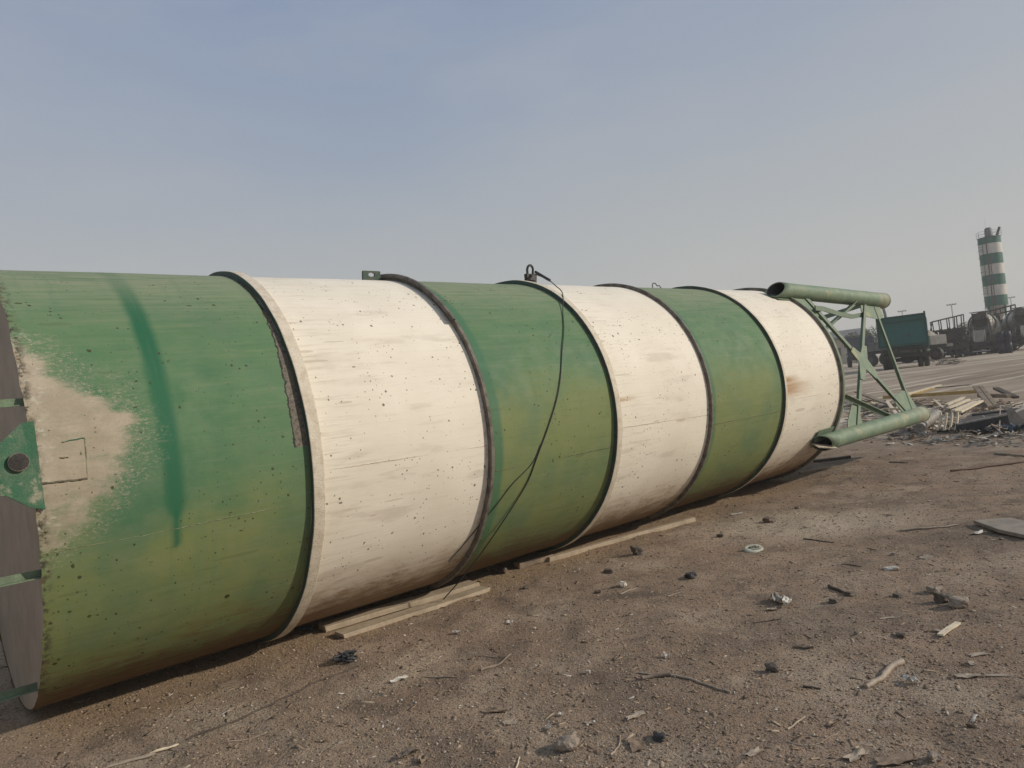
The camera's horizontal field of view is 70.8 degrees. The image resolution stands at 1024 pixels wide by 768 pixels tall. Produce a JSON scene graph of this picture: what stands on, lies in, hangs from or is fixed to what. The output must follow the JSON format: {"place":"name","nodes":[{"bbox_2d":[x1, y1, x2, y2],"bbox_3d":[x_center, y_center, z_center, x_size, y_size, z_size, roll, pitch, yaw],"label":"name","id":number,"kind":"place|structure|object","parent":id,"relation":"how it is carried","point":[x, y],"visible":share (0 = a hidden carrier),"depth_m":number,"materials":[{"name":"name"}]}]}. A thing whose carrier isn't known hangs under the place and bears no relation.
{"place":"outdoors","nodes":[
{"label":"outdoors","id":0,"kind":"place"},
{"bbox_2d":[0,344,1023,767],"bbox_3d":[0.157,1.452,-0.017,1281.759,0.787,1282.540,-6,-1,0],"label":"ground","id":1,"kind":"structure","parent":0,"point":[988,372],"depth_m":4.93,"materials":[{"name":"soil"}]},
{"bbox_2d":[105,751,156,767],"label":"stick","id":2,"kind":"object","parent":1,"relation":"on","point":[134,759],"visible":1,"depth_m":4.01,"materials":[{"name":"wood"}]},
{"bbox_2d":[150,744,177,752],"bbox_3d":[-1.974,2.073,4.093,0.149,0.013,0.026,-6,-1,-27],"label":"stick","id":3,"kind":"object","parent":1,"relation":"on","point":[164,748],"visible":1,"depth_m":4.09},
{"bbox_2d":[227,732,266,742],"bbox_3d":[-1.522,2.038,4.144,0.215,0.016,0.026,-6,-1,-19],"label":"stick","id":4,"kind":"object","parent":1,"relation":"on","point":[245,739],"visible":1,"depth_m":4.13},
{"bbox_2d":[186,665,358,739],"bbox_3d":[-1.494,2.030,4.642,0.059,0.021,1.211,-7,-1,41],"label":"cord","id":5,"kind":"object","parent":1,"relation":"on","point":[268,705],"visible":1,"depth_m":4.55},
{"bbox_2d":[332,649,357,662],"bbox_3d":[-1.198,1.962,5.182,0.167,0.063,0.147,-6,-1,0],"label":"tangled bag","id":6,"kind":"object","parent":1,"relation":"on","point":[347,656],"visible":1,"depth_m":5.16,"materials":[{"name":"black plastic"}]},
{"bbox_2d":[318,580,479,631],"bbox_3d":[-0.974,1.981,6.479,1.538,0.051,0.175,-6,-1,-36],"label":"plank","id":7,"kind":"object","parent":1,"relation":"on","point":[368,614],"visible":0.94,"depth_m":6.38,"materials":[{"name":"brown wood"}]},
{"bbox_2d":[390,675,407,682],"bbox_3d":[-0.750,1.955,4.783,0.133,0.019,0.042,-6,-1,-43],"label":"flake","id":8,"kind":"object","parent":1,"relation":"on","point":[398,678],"visible":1,"depth_m":4.78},
{"bbox_2d":[396,747,419,757],"bbox_3d":[-0.542,1.908,3.729,0.128,0.035,0.043,-6,-1,-30],"label":"scrap","id":9,"kind":"object","parent":1,"relation":"on","point":[406,751],"visible":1,"depth_m":3.73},
{"bbox_2d":[334,586,489,638],"bbox_3d":[-0.818,1.966,6.258,1.491,0.042,0.153,-6,-1,-39],"label":"plank","id":10,"kind":"object","parent":1,"relation":"on","point":[353,630],"visible":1,"depth_m":6.16,"materials":[{"name":"brown wood"}]},
{"bbox_2d":[416,753,427,763],"bbox_3d":[-0.456,1.895,3.655,0.043,0.038,0.075,-6,-1,27],"label":"scrap","id":11,"kind":"object","parent":1,"relation":"on","point":[422,757],"visible":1,"depth_m":3.66,"materials":[{"name":"brown cardboard"}]},
{"bbox_2d":[423,676,456,677],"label":"stick","id":12,"kind":"object","parent":1,"relation":"on","point":[440,677],"visible":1,"depth_m":4.73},
{"bbox_2d":[0,264,930,710],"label":"storage silo","id":13,"kind":"object","parent":1,"relation":"on","point":[196,466],"visible":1,"depth_m":5.33,"materials":[{"name":"green paint"}]},
{"bbox_2d":[443,271,563,599],"bbox_3d":[0.163,0.281,6.983,0.921,3.108,2.196,-7,-1,35],"label":"steel cable","id":14,"kind":"object","parent":13,"relation":"hanging from","point":[537,273],"visible":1,"depth_m":6.38,"materials":[{"name":"metal"}]},
{"bbox_2d":[483,707,507,712],"bbox_3d":[-0.090,1.879,4.151,0.153,0.019,0.050,-6,-1,7],"label":"cardboard","id":15,"kind":"object","parent":1,"relation":"on","point":[495,709],"visible":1,"depth_m":4.15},
{"bbox_2d":[479,653,511,670],"bbox_3d":[-0.099,1.899,4.907,0.042,0.036,0.329,-7,-1,40],"label":"stick","id":16,"kind":"object","parent":1,"relation":"on","point":[495,665],"visible":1,"depth_m":4.86,"materials":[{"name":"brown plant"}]},
{"bbox_2d":[497,567,507,573],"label":"stone","id":17,"kind":"object","parent":1,"relation":"on","point":[502,570],"visible":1,"depth_m":7.32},
{"bbox_2d":[502,718,516,724],"bbox_3d":[-0.014,1.861,3.968,0.078,0.013,0.060,-6,-1,-19],"label":"cardboard","id":18,"kind":"object","parent":1,"relation":"on","point":[510,721],"visible":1,"depth_m":3.97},
{"bbox_2d":[1,419,1023,767],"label":"wood chips and straw","id":19,"kind":"object","parent":1,"relation":"on","point":[367,719],"visible":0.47,"depth_m":4.29,"materials":[{"name":"wood"}]},
{"bbox_2d":[513,553,552,568],"bbox_3d":[0.235,1.861,7.580,0.462,0.067,0.102,-6,-1,-33],"label":"timber block","id":20,"kind":"object","parent":1,"relation":"on","point":[527,562],"depth_m":7.52,"materials":[{"name":"wood"}]},
{"bbox_2d":[555,732,579,751],"bbox_3d":[0.280,1.815,3.635,0.128,0.090,0.108,-6,-1,0],"label":"stone","id":21,"kind":"object","parent":1,"relation":"on","point":[568,742],"visible":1,"depth_m":3.60,"materials":[{"name":"stone"}]},
{"bbox_2d":[603,569,612,573],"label":"stone","id":22,"kind":"object","parent":1,"relation":"on","point":[607,571],"visible":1,"depth_m":6.91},
{"bbox_2d":[610,735,620,755],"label":"stick","id":23,"kind":"object","parent":1,"relation":"on","point":[613,752],"visible":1,"depth_m":3.58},
{"bbox_2d":[547,517,695,561],"bbox_3d":[1.302,1.756,8.216,2.250,0.062,0.071,-6,-1,-33],"label":"plank","id":24,"kind":"object","parent":1,"relation":"on","point":[562,555],"visible":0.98,"depth_m":8.11,"materials":[{"name":"brown wood"}]},
{"bbox_2d":[618,581,626,587],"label":"stone","id":25,"kind":"object","parent":1,"relation":"on","point":[623,584],"visible":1,"depth_m":6.31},
{"bbox_2d":[626,710,645,719],"bbox_3d":[0.660,1.778,3.870,0.134,0.019,0.041,-6,-1,-30],"label":"flake","id":26,"kind":"object","parent":1,"relation":"on","point":[637,714],"visible":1,"depth_m":3.87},
{"bbox_2d":[630,546,642,555],"bbox_3d":[1.290,1.728,7.455,0.115,0.117,0.078,-6,-1,-8],"label":"stone","id":27,"kind":"object","parent":1,"relation":"on","point":[636,550],"visible":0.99,"depth_m":7.43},
{"bbox_2d":[629,738,644,752],"bbox_3d":[0.624,1.794,3.580,0.080,0.018,0.117,-6,-1,0],"label":"cardboard","id":28,"kind":"object","parent":1,"relation":"on","point":[636,745],"visible":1,"depth_m":3.57,"materials":[{"name":"cardboard"}]},
{"bbox_2d":[641,672,670,679],"bbox_3d":[0.870,1.767,4.361,0.185,0.033,0.045,-6,-1,0],"label":"stick","id":29,"kind":"object","parent":1,"relation":"on","point":[657,675],"visible":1,"depth_m":4.35,"materials":[{"name":"wood"}]},
{"bbox_2d":[652,731,664,741],"bbox_3d":[0.740,1.775,3.629,0.076,0.045,0.073,-6,-1,27],"label":"stone","id":30,"kind":"object","parent":1,"relation":"on","point":[658,737],"visible":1,"depth_m":3.61,"materials":[{"name":"black stone"}]},
{"bbox_2d":[684,572,696,578],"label":"stone","id":31,"kind":"object","parent":1,"relation":"on","point":[690,575],"visible":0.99,"depth_m":6.35,"materials":[{"name":"black stone"}]},
{"bbox_2d":[671,674,730,692],"bbox_3d":[1.101,1.742,4.206,0.038,0.020,0.410,-6,-1,-43],"label":"stick","id":32,"kind":"object","parent":1,"relation":"on","point":[689,678],"visible":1,"depth_m":4.20,"materials":[{"name":"wood"}]},
{"bbox_2d":[743,544,762,552],"bbox_3d":[2.412,1.647,7.191,0.231,0.069,0.154,-6,-1,-29],"label":"plastic lid","id":33,"kind":"object","parent":1,"relation":"on","point":[752,548],"visible":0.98,"depth_m":7.17,"materials":[{"name":"plastic"}]},
{"bbox_2d":[743,746,762,756],"bbox_3d":[1.139,1.736,3.398,0.106,0.012,0.042,-6,-1,-32],"label":"flake","id":34,"kind":"object","parent":1,"relation":"on","point":[753,752],"visible":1,"depth_m":3.40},
{"bbox_2d":[762,517,775,522],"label":"stone","id":35,"kind":"object","parent":1,"relation":"on","point":[768,520],"visible":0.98,"depth_m":8.33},
{"bbox_2d":[764,662,778,672],"bbox_3d":[1.549,1.696,4.296,0.073,0.065,0.096,-6,-1,0],"label":"stone","id":36,"kind":"object","parent":1,"relation":"on","point":[772,666],"visible":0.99,"depth_m":4.27,"materials":[{"name":"stone"}]},
{"bbox_2d":[770,592,782,602],"bbox_3d":[2.040,1.633,5.531,0.091,0.072,0.157,-6,-1,0],"label":"rag","id":37,"kind":"object","parent":1,"relation":"on","point":[776,597],"visible":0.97,"depth_m":5.54,"materials":[{"name":"grey fabric"}]},
{"bbox_2d":[782,594,791,604],"bbox_3d":[2.081,1.629,5.445,0.060,0.049,0.140,-7,-1,29],"label":"rag","id":38,"kind":"object","parent":1,"relation":"on","point":[786,599],"visible":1,"depth_m":5.44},
{"bbox_2d":[786,716,805,729],"bbox_3d":[1.437,1.710,3.635,0.186,0.017,0.015,-6,-1,-41],"label":"stick","id":39,"kind":"object","parent":1,"relation":"on","point":[794,724],"visible":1,"depth_m":3.62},
{"bbox_2d":[795,644,813,647],"bbox_3d":[1.879,1.685,4.626,0.108,0.018,0.043,-7,-1,38],"label":"flake","id":40,"kind":"object","parent":1,"relation":"on","point":[805,646],"visible":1,"depth_m":4.62,"materials":[{"name":"brown stone"}]},
{"bbox_2d":[787,731,839,745],"bbox_3d":[1.469,1.706,3.454,0.292,0.018,0.071,-6,-1,-14],"label":"wire","id":41,"kind":"object","parent":1,"relation":"on","point":[813,744],"visible":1,"depth_m":3.42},
{"bbox_2d":[798,465,839,473],"bbox_3d":[5.059,1.407,11.860,0.813,0.033,0.051,-6,-1,-18],"label":"plank","id":42,"kind":"object","parent":1,"relation":"on","point":[818,469],"visible":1,"depth_m":11.84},
{"bbox_2d":[813,455,850,462],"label":"plank","id":43,"kind":"object","parent":1,"relation":"on","point":[832,459],"visible":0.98,"depth_m":12.81,"materials":[{"name":"wood"}]},
{"bbox_2d":[829,598,839,603],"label":"stone","id":44,"kind":"object","parent":1,"relation":"on","point":[833,600],"visible":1,"depth_m":5.38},
{"bbox_2d":[827,584,843,592],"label":"stick","id":45,"kind":"object","parent":1,"relation":"on","point":[834,588],"visible":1,"depth_m":5.64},
{"bbox_2d":[843,591,855,595],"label":"stone","id":46,"kind":"object","parent":1,"relation":"on","point":[849,593],"visible":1,"depth_m":5.51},
{"bbox_2d":[842,331,859,362],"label":"tree","id":47,"kind":"object","parent":1,"relation":"on","point":[851,336],"visible":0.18,"depth_m":100.00,"materials":[{"name":"grey plant"}]},
{"bbox_2d":[842,747,868,761],"bbox_3d":[1.565,1.693,3.287,0.159,0.021,0.063,-6,-1,-36],"label":"bark sheet","id":48,"kind":"object","parent":1,"relation":"on","point":[857,753],"visible":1,"depth_m":3.29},
{"bbox_2d":[844,336,876,367],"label":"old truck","id":49,"kind":"object","parent":1,"relation":"on","point":[854,343],"visible":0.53,"depth_m":66.20,"materials":[{"name":"grey metal"}]},
{"bbox_2d":[859,325,877,341],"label":"tree","id":50,"kind":"object","parent":1,"relation":"on","point":[873,334],"visible":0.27,"depth_m":94.50,"materials":[{"name":"grey plant"}]},
{"bbox_2d":[864,658,904,688],"bbox_3d":[2.116,1.645,4.098,0.417,0.052,0.052,-6,-1,-37],"label":"stick","id":51,"kind":"object","parent":1,"relation":"on","point":[887,669],"visible":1,"depth_m":4.10,"materials":[{"name":"wood"}]},
{"bbox_2d":[882,566,899,570],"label":"stone","id":52,"kind":"object","parent":1,"relation":"on","point":[890,568],"visible":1,"depth_m":5.98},
{"bbox_2d":[874,751,916,765],"bbox_3d":[1.711,1.675,3.223,0.207,0.015,0.093,-6,-1,0],"label":"cardboard","id":53,"kind":"object","parent":1,"relation":"on","point":[898,758],"visible":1,"depth_m":3.22,"materials":[{"name":"cardboard"}]},
{"bbox_2d":[892,593,903,597],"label":"stone","id":54,"kind":"object","parent":1,"relation":"on","point":[899,595],"visible":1,"depth_m":5.38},
{"bbox_2d":[896,632,905,637],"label":"stone","id":55,"kind":"object","parent":1,"relation":"on","point":[900,634],"visible":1,"depth_m":4.57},
{"bbox_2d":[875,311,929,369],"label":"dump truck","id":56,"kind":"object","parent":1,"relation":"on","point":[907,336],"visible":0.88,"depth_m":42.51,"materials":[{"name":"green paint"}]},
{"bbox_2d":[867,330,952,365],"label":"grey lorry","id":57,"kind":"object","parent":1,"relation":"on","point":[936,342],"visible":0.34,"depth_m":57.81,"materials":[{"name":"metal"}]},
{"bbox_2d":[902,674,920,682],"bbox_3d":[2.207,1.629,3.988,0.046,0.042,0.092,-6,-1,-23],"label":"paper","id":58,"kind":"object","parent":1,"relation":"on","point":[905,677],"visible":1,"depth_m":3.98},
{"bbox_2d":[918,555,932,559],"bbox_3d":[3.566,1.494,6.209,0.126,0.014,0.067,-6,-1,-32],"label":"tile fragment","id":59,"kind":"object","parent":1,"relation":"on","point":[924,557],"visible":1,"depth_m":6.20,"materials":[{"name":"concrete"}]},
{"bbox_2d":[914,409,941,432],"bbox_3d":[9.122,0.805,15.776,0.282,0.353,1.716,-7,-1,42],"label":"rolled sheet","id":60,"kind":"object","parent":1,"relation":"on","point":[923,426],"visible":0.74,"depth_m":15.31,"materials":[{"name":"grey plastic"}]},
{"bbox_2d":[899,524,958,530],"bbox_3d":[4.240,1.458,7.309,0.582,0.031,0.060,-6,-1,6],"label":"stick","id":61,"kind":"object","parent":1,"relation":"on","point":[917,528],"visible":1,"depth_m":7.29,"materials":[{"name":"wood"}]},
{"bbox_2d":[843,399,1023,434],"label":"wood debris","id":62,"kind":"object","parent":1,"relation":"on","point":[976,410],"visible":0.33,"depth_m":18.09,"materials":[{"name":"brown wood"}]},
{"bbox_2d":[861,403,895,412],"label":"plank","id":63,"kind":"object","parent":62,"relation":"on","point":[892,404],"visible":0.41,"depth_m":20.61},
{"bbox_2d":[854,391,891,404],"bbox_3d":[11.291,0.430,22.597,0.141,0.322,3.888,-6,-1,13],"label":"plank","id":64,"kind":"object","parent":63,"relation":"on","point":[874,398],"visible":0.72,"depth_m":22.31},
{"bbox_2d":[885,401,897,413],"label":"plank","id":65,"kind":"object","parent":62,"relation":"on","point":[888,403],"visible":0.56,"depth_m":19.93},
{"bbox_2d":[883,390,975,398],"bbox_3d":[12.295,0.305,21.211,0.165,0.114,2.702,-6,-1,-35],"label":"plank","id":66,"kind":"object","parent":62,"relation":"on","point":[939,393],"visible":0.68,"depth_m":20.88,"materials":[{"name":"yellow wood"}]},
{"bbox_2d":[909,388,934,395],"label":"plank","id":67,"kind":"object","parent":66,"relation":"on","point":[926,390],"visible":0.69,"depth_m":21.73,"materials":[{"name":"yellow wood"}]},
{"bbox_2d":[908,384,941,393],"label":"plank","id":68,"kind":"object","parent":67,"relation":"on","point":[934,386],"visible":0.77,"depth_m":21.94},
{"bbox_2d":[935,384,971,387],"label":"plank","id":69,"kind":"object","parent":66,"relation":"on","point":[954,386],"visible":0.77,"depth_m":21.66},
{"bbox_2d":[948,412,952,430],"bbox_3d":[9.142,0.786,14.994,0.259,0.397,0.058,-6,-1,-32],"label":"curved slat","id":70,"kind":"object","parent":62,"relation":"on","point":[950,425],"visible":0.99,"depth_m":14.97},
{"bbox_2d":[944,397,965,405],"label":"plank","id":71,"kind":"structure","parent":62,"relation":"on","point":[954,401],"depth_m":19.12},
{"bbox_2d":[946,399,970,409],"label":"plank","id":72,"kind":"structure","parent":62,"relation":"on","point":[958,403],"depth_m":18.38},
{"bbox_2d":[951,401,975,411],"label":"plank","id":73,"kind":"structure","parent":62,"relation":"on","point":[960,407],"depth_m":17.84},
{"bbox_2d":[957,400,983,412],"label":"plank","id":74,"kind":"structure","parent":62,"relation":"on","point":[966,408],"depth_m":17.53,"materials":[{"name":"wood"}]},
{"bbox_2d":[972,386,994,408],"bbox_3d":[12.340,0.334,18.872,0.122,0.502,2.316,-6,-1,25],"label":"plank","id":75,"kind":"object","parent":62,"relation":"on","point":[981,394],"visible":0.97,"depth_m":18.78,"materials":[{"name":"wood"}]},
{"bbox_2d":[978,385,996,407],"bbox_3d":[12.456,0.319,18.826,0.102,0.482,2.314,-6,-1,25],"label":"plank","id":76,"kind":"object","parent":62,"relation":"on","point":[988,395],"visible":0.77,"depth_m":18.81,"materials":[{"name":"wood"}]},
{"bbox_2d":[977,394,1010,397],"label":"plank","id":77,"kind":"object","parent":62,"relation":"on","point":[1001,395],"visible":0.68,"depth_m":18.89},
{"bbox_2d":[993,387,1018,398],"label":"plank","id":78,"kind":"object","parent":62,"relation":"on","point":[1003,391],"visible":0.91,"depth_m":19.23,"materials":[{"name":"wood"}]},
{"bbox_2d":[1008,422,1023,431],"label":"rag","id":79,"kind":"object","parent":62,"relation":"on","point":[1011,426],"visible":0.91,"depth_m":13.88,"materials":[{"name":"blue fabric"}]},
{"bbox_2d":[926,751,942,762],"bbox_3d":[1.866,1.651,3.187,0.058,0.051,0.073,-6,-1,0],"label":"stone","id":80,"kind":"object","parent":1,"relation":"on","point":[933,756],"visible":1,"depth_m":3.17,"materials":[{"name":"stone"}]},
{"bbox_2d":[926,585,943,593],"bbox_3d":[3.182,1.550,5.415,0.094,0.070,0.092,-6,-1,-30],"label":"stone","id":81,"kind":"object","parent":1,"relation":"on","point":[932,589],"visible":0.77,"depth_m":5.40,"materials":[{"name":"stone"}]},
{"bbox_2d":[937,412,941,430],"bbox_3d":[8.975,0.796,15.110,0.259,0.397,0.058,-6,-1,-32],"label":"curved slat","id":82,"kind":"object","parent":1,"relation":"on","point":[940,421],"visible":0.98,"depth_m":15.09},
{"bbox_2d":[862,428,1023,446],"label":"front litter","id":83,"kind":"object","parent":1,"relation":"on","point":[933,439],"visible":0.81,"depth_m":13.78,"materials":[{"name":"grey wood"}]},
{"bbox_2d":[954,412,958,430],"bbox_3d":[9.180,0.776,14.863,0.259,0.397,0.058,-6,-1,-32],"label":"curved slat","id":84,"kind":"object","parent":83,"relation":"on","point":[957,417],"visible":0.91,"depth_m":14.85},
{"bbox_2d":[933,592,954,603],"bbox_3d":[3.114,1.544,5.181,0.108,0.100,0.127,-6,-1,-38],"label":"stone","id":85,"kind":"object","parent":1,"relation":"on","point":[941,597],"visible":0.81,"depth_m":5.16,"materials":[{"name":"stone"}]},
{"bbox_2d":[943,412,947,429],"bbox_3d":[9.075,0.793,15.079,0.259,0.397,0.058,-6,-1,-32],"label":"curved slat","id":86,"kind":"object","parent":1,"relation":"on","point":[945,422],"visible":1,"depth_m":15.06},
{"bbox_2d":[931,359,965,364],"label":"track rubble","id":87,"kind":"object","parent":1,"relation":"on","point":[947,361],"visible":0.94,"depth_m":44.43,"materials":[{"name":"grey stone"}]},
{"bbox_2d":[937,621,960,635],"bbox_3d":[2.791,1.561,4.596,0.277,0.016,0.036,-6,-1,-37],"label":"wood chip","id":88,"kind":"object","parent":1,"relation":"on","point":[947,629],"visible":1,"depth_m":4.58,"materials":[{"name":"wood"}]},
{"bbox_2d":[930,314,969,359],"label":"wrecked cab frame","id":89,"kind":"object","parent":1,"relation":"on","point":[956,337],"visible":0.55,"depth_m":58.83,"materials":[{"name":"metal"}]},
{"bbox_2d":[930,314,964,330],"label":"railing","id":90,"kind":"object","parent":89,"relation":"in","point":[931,323],"depth_m":59.23,"materials":[{"name":"metal"}]},
{"bbox_2d":[948,596,969,608],"bbox_3d":[3.128,1.536,5.054,0.138,0.096,0.113,-6,-1,0],"label":"stone","id":91,"kind":"object","parent":1,"relation":"on","point":[956,602],"visible":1,"depth_m":5.02,"materials":[{"name":"stone"}]},
{"bbox_2d":[954,433,965,439],"bbox_3d":[8.605,1.003,13.821,0.274,0.112,0.162,-6,-1,-28],"label":"sheet","id":92,"kind":"object","parent":1,"relation":"on","point":[960,436],"visible":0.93,"depth_m":13.79,"materials":[{"name":"grey plastic"}]},
{"bbox_2d":[951,673,981,677],"bbox_3d":[2.496,1.599,3.950,0.146,0.011,0.047,-6,-1,12],"label":"flake","id":93,"kind":"object","parent":1,"relation":"on","point":[966,675],"visible":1,"depth_m":3.95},
{"bbox_2d":[947,349,998,357],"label":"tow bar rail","id":94,"kind":"object","parent":1,"relation":"on","point":[969,352],"visible":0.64,"depth_m":56.71,"materials":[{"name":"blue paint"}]},
{"bbox_2d":[929,324,1023,357],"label":"scrap metal heap","id":95,"kind":"object","parent":1,"relation":"on","point":[967,335],"visible":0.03,"depth_m":65.32,"materials":[{"name":"metal"}]},
{"bbox_2d":[986,304,1020,342],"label":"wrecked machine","id":96,"kind":"object","parent":95,"relation":"on","point":[997,314],"visible":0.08,"depth_m":65.80,"materials":[{"name":"metal"}]},
{"bbox_2d":[969,530,986,533],"bbox_3d":[4.427,1.411,6.840,0.152,0.031,0.067,-6,-1,-13],"label":"scrap","id":97,"kind":"object","parent":1,"relation":"on","point":[979,532],"visible":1,"depth_m":6.83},
{"bbox_2d":[968,652,988,656],"bbox_3d":[2.726,1.582,4.217,0.115,0.008,0.042,-6,-1,-7],"label":"flake","id":98,"kind":"object","parent":1,"relation":"on","point":[976,654],"visible":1,"depth_m":4.21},
{"bbox_2d":[968,426,991,434],"bbox_3d":[9.227,0.929,14.188,0.442,0.154,0.171,-6,-1,-4],"label":"film","id":99,"kind":"object","parent":1,"relation":"on","point":[985,430],"visible":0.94,"depth_m":14.16,"materials":[{"name":"black plastic"}]},
{"bbox_2d":[966,310,1002,355],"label":"mixer truck","id":100,"kind":"object","parent":1,"relation":"on","point":[984,327],"visible":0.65,"depth_m":60.18,"materials":[{"name":"paint"}]},
{"bbox_2d":[950,461,1023,471],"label":"rod","id":101,"kind":"object","parent":1,"relation":"on","point":[974,468],"visible":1,"depth_m":10.32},
{"bbox_2d":[956,407,1023,432],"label":"trough","id":102,"kind":"object","parent":1,"relation":"on","point":[976,421],"visible":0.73,"depth_m":14.68,"materials":[{"name":"black plastic"}]},
{"bbox_2d":[976,220,1008,318],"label":"standing silo","id":103,"kind":"object","parent":1,"relation":"on","point":[989,244],"visible":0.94,"depth_m":85.19,"materials":[{"name":"paint"}]},
{"bbox_2d":[983,674,1010,676],"bbox_3d":[2.634,1.583,3.916,0.134,0.006,0.027,-6,-1,18],"label":"flake","id":104,"kind":"object","parent":1,"relation":"on","point":[1001,675],"visible":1,"depth_m":3.91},
{"bbox_2d":[973,517,1023,537],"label":"slab","id":105,"kind":"object","parent":1,"relation":"on","point":[1011,526],"depth_m":6.90,"materials":[{"name":"concrete"}]},
{"bbox_2d":[994,452,1023,456],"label":"pole","id":106,"kind":"object","parent":1,"relation":"on","point":[1008,454],"visible":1,"depth_m":11.26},
{"bbox_2d":[1001,307,1023,350],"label":"mixer truck","id":107,"kind":"object","parent":1,"relation":"on","point":[1013,321],"visible":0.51,"depth_m":60.56,"materials":[{"name":"paint"}]},
{"bbox_2d":[1006,407,1023,430],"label":"panel","id":108,"kind":"object","parent":1,"relation":"on","point":[1014,418],"visible":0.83,"depth_m":14.10,"materials":[{"name":"metal"}]},
{"bbox_2d":[0,0,1023,336],"label":"sky","id":109,"kind":"structure","parent":0,"point":[860,145],"materials":[{"name":"blue"}]},
{"bbox_2d":[830,328,869,363],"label":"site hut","id":110,"kind":"object","parent":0,"point":[842,350],"visible":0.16,"depth_m":104.71,"materials":[{"name":"grey metal"}]},
{"bbox_2d":[996,332,1005,353],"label":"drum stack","id":111,"kind":"object","parent":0,"point":[1001,344],"visible":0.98,"depth_m":54.81,"materials":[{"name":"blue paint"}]},
{"bbox_2d":[1003,331,1012,352],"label":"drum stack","id":112,"kind":"object","parent":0,"point":[1008,341],"visible":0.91,"depth_m":54.76,"materials":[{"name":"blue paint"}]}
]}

